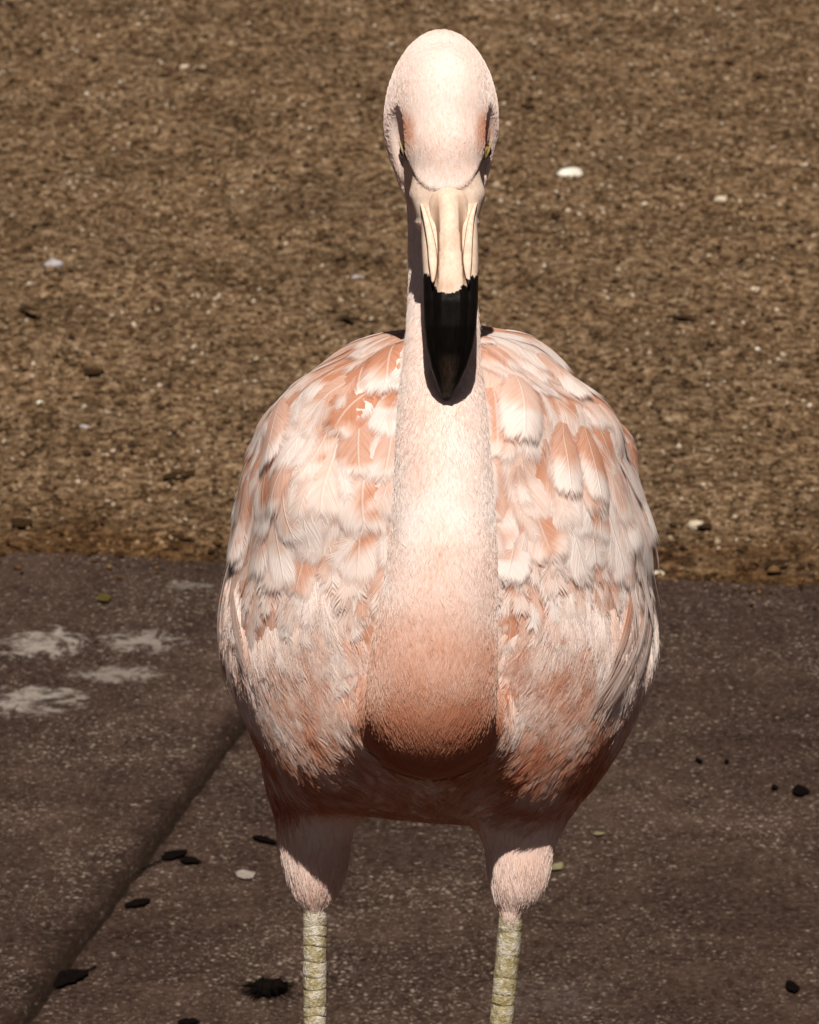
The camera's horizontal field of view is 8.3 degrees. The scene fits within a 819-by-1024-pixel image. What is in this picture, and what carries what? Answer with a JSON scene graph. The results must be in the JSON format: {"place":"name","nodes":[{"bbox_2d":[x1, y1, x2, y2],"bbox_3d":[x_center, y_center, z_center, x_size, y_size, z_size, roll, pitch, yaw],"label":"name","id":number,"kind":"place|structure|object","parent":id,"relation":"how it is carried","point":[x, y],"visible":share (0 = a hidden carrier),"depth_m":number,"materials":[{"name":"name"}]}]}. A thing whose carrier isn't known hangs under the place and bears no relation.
{"place":"outdoors","nodes":[
{"label":"outdoors","id":0,"kind":"place"},
{"bbox_2d":[0,552,818,1023],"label":"pavement","id":1,"kind":"structure","parent":0,"point":[684,888],"depth_m":5.43,"materials":[{"name":"concrete"}]},
{"bbox_2d":[53,965,95,987],"bbox_3d":[-0.307,0.422,5.118,0.026,0.003,0.063,12,21,35],"label":"dead leaf","id":2,"kind":"object","parent":1,"relation":"on","point":[63,977],"visible":1,"depth_m":5.12,"materials":[{"name":"black plant"}]},
{"bbox_2d":[97,593,111,600],"bbox_3d":[-0.336,0.094,6.190,0.017,0.003,0.030,-5,18,-15],"label":"dead leaf","id":3,"kind":"object","parent":1,"relation":"on","point":[103,597],"visible":1,"depth_m":6.19,"materials":[{"name":"yellow plant"}]},
{"bbox_2d":[124,898,150,906],"bbox_3d":[-0.255,0.368,5.296,0.031,0.002,0.016,-16,23,-42],"label":"dead leaf","id":4,"kind":"object","parent":1,"relation":"on","point":[138,902],"visible":1,"depth_m":5.30,"materials":[{"name":"black plant"}]},
{"bbox_2d":[141,849,187,869],"bbox_3d":[-0.237,0.334,5.407,0.019,0.003,0.068,12,21,34],"label":"dead leaf","id":5,"kind":"object","parent":1,"relation":"on","point":[171,854],"visible":1,"depth_m":5.42,"materials":[{"name":"black plant"}]},
{"bbox_2d":[177,1018,200,1023],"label":"dead leaf","id":6,"kind":"object","parent":1,"relation":"on","point":[187,1020],"visible":1,"depth_m":5.01,"materials":[{"name":"black plant"}]},
{"bbox_2d":[180,856,201,862],"bbox_3d":[-0.211,0.335,5.404,0.016,0.002,0.019,-13,21,-37],"label":"dead leaf","id":7,"kind":"object","parent":1,"relation":"on","point":[188,859],"visible":1,"depth_m":5.41,"materials":[{"name":"black plant"}]},
{"bbox_2d":[236,869,254,878],"bbox_3d":[-0.157,0.346,5.369,0.019,0.002,0.023,3,17,11],"label":"flake","id":8,"kind":"object","parent":1,"relation":"on","point":[243,874],"visible":1,"depth_m":5.37,"materials":[{"name":"white"}]},
{"bbox_2d":[252,835,276,842],"bbox_3d":[-0.139,0.318,5.459,0.035,0.003,0.013,10,20,30],"label":"dead leaf","id":9,"kind":"object","parent":1,"relation":"on","point":[263,838],"visible":0.87,"depth_m":5.46,"materials":[{"name":"black plant"}]},
{"bbox_2d":[236,975,298,999],"bbox_3d":[-0.128,0.428,5.085,0.060,0.012,0.063,0,17,0],"label":"seed head","id":10,"kind":"object","parent":1,"relation":"on","point":[263,986],"visible":1,"depth_m":5.08},
{"bbox_2d":[215,29,662,1023],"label":"flamingo","id":11,"kind":"object","parent":1,"relation":"on","point":[435,603],"visible":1,"depth_m":3.52},
{"bbox_2d":[552,862,563,869],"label":"plant scrap","id":12,"kind":"object","parent":1,"relation":"on","point":[558,865],"visible":0.76,"depth_m":5.39,"materials":[{"name":"plant"}]},
{"bbox_2d":[593,831,604,834],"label":"plant scrap","id":13,"kind":"object","parent":1,"relation":"on","point":[598,833],"visible":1,"depth_m":5.48,"materials":[{"name":"yellow plant"}]},
{"bbox_2d":[695,757,702,762],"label":"dead leaf","id":14,"kind":"object","parent":1,"relation":"on","point":[699,760],"visible":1,"depth_m":5.68,"materials":[{"name":"black plant"}]},
{"bbox_2d":[785,980,799,991],"bbox_3d":[0.347,0.430,5.092,0.013,0.003,0.028,-2,17,-6],"label":"dead leaf","id":15,"kind":"object","parent":1,"relation":"on","point":[793,986],"visible":1,"depth_m":5.09,"materials":[{"name":"black plant"}]},
{"bbox_2d":[792,784,809,794],"bbox_3d":[0.390,0.277,5.593,0.018,0.003,0.030,0,17,0],"label":"dead leaf","id":16,"kind":"object","parent":1,"relation":"on","point":[798,789],"visible":1,"depth_m":5.59,"materials":[{"name":"black plant"}]},
{"bbox_2d":[0,0,818,606],"bbox_3d":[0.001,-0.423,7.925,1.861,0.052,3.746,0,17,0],"label":"grit","id":17,"kind":"object","parent":0,"point":[342,256],"visible":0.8,"depth_m":7.85,"materials":[{"name":"brown sand"}]},
{"bbox_2d":[11,517,32,526],"bbox_3d":[-0.449,0.013,6.495,0.025,0.003,0.032,1,17,3],"label":"leaf scrap","id":18,"kind":"object","parent":17,"relation":"on","point":[19,522],"visible":1,"depth_m":6.50,"materials":[{"name":"brown plant"}]},
{"bbox_2d":[19,306,38,310],"bbox_3d":[-0.501,-0.267,7.385,0.018,0.002,0.025,-11,20,-32],"label":"leaf scrap","id":19,"kind":"object","parent":17,"relation":"on","point":[28,308],"visible":1,"depth_m":7.39,"materials":[{"name":"brown plant"}]},
{"bbox_2d":[43,258,63,267],"bbox_3d":[-0.485,-0.337,7.644,0.023,0.015,0.026,-14,22,-38],"label":"pebble","id":20,"kind":"object","parent":17,"relation":"on","point":[52,262],"visible":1,"depth_m":7.64,"materials":[{"name":"grey stone"}]},
{"bbox_2d":[83,369,103,374],"bbox_3d":[-0.400,-0.177,7.105,0.026,0.002,0.023,4,17,13],"label":"leaf scrap","id":21,"kind":"object","parent":17,"relation":"on","point":[91,371],"visible":1,"depth_m":7.11,"materials":[{"name":"brown plant"}]},
{"bbox_2d":[162,470,195,478],"bbox_3d":[-0.271,-0.044,6.679,0.049,0.002,0.027,-14,22,-39],"label":"leaf scrap","id":22,"kind":"object","parent":17,"relation":"on","point":[188,473],"visible":1,"depth_m":6.68,"materials":[{"name":"brown plant"}]},
{"bbox_2d":[166,534,195,539],"bbox_3d":[-0.263,0.030,6.434,0.038,0.002,0.017,10,20,30],"label":"leaf scrap","id":23,"kind":"object","parent":17,"relation":"on","point":[174,536],"visible":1,"depth_m":6.44,"materials":[{"name":"brown plant"}]},
{"bbox_2d":[337,315,366,321],"bbox_3d":[-0.076,-0.253,7.342,0.048,0.002,0.015,16,23,42],"label":"leaf scrap","id":24,"kind":"object","parent":17,"relation":"on","point":[350,318],"visible":1,"depth_m":7.34,"materials":[{"name":"brown plant"}]},
{"bbox_2d":[352,275,363,277],"bbox_3d":[-0.069,-0.315,7.561,0.018,0.007,0.014,4,17,12],"label":"pebble","id":25,"kind":"object","parent":17,"relation":"on","point":[356,276],"visible":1,"depth_m":7.56,"materials":[{"name":"grey stone"}]},
{"bbox_2d":[557,167,582,178],"bbox_3d":[0.234,-0.493,8.147,0.045,0.012,0.037,-1,17,-20],"label":"pebble","id":26,"kind":"object","parent":17,"relation":"on","point":[571,172],"visible":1,"depth_m":8.13,"materials":[{"name":"white stone"}]},
{"bbox_2d":[652,570,664,575],"bbox_3d":[0.282,0.069,6.337,0.017,0.006,0.015,-11,20,-32],"label":"pebble","id":27,"kind":"object","parent":17,"relation":"on","point":[657,572],"visible":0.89,"depth_m":6.33,"materials":[{"name":"beige stone"}]},
{"bbox_2d":[666,314,697,317],"bbox_3d":[0.357,-0.256,7.372,0.043,0.002,0.018,-3,17,-8],"label":"leaf scrap","id":28,"kind":"object","parent":17,"relation":"on","point":[679,316],"visible":1,"depth_m":7.37,"materials":[{"name":"brown plant"}]},
{"bbox_2d":[687,520,703,529],"bbox_3d":[0.331,0.014,6.503,0.021,0.010,0.016,-8,14,-21],"label":"pebble","id":29,"kind":"object","parent":17,"relation":"on","point":[692,524],"visible":1,"depth_m":6.50,"materials":[{"name":"beige stone"}]},
{"bbox_2d":[697,523,711,528],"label":"leaf scrap","id":30,"kind":"object","parent":17,"relation":"on","point":[706,525],"visible":1,"depth_m":6.49,"materials":[{"name":"brown plant"}]},
{"bbox_2d":[714,196,726,201],"bbox_3d":[0.443,-0.446,7.998,0.020,0.008,0.016,1,17,2],"label":"pebble","id":31,"kind":"object","parent":17,"relation":"on","point":[720,198],"visible":1,"depth_m":7.99,"materials":[{"name":"beige stone"}]},
{"bbox_2d":[764,559,792,566],"bbox_3d":[0.416,0.057,6.341,0.039,0.002,0.021,-9,19,-28],"label":"leaf scrap","id":32,"kind":"object","parent":17,"relation":"on","point":[776,562],"visible":1,"depth_m":6.34,"materials":[{"name":"brown plant"}]}
]}

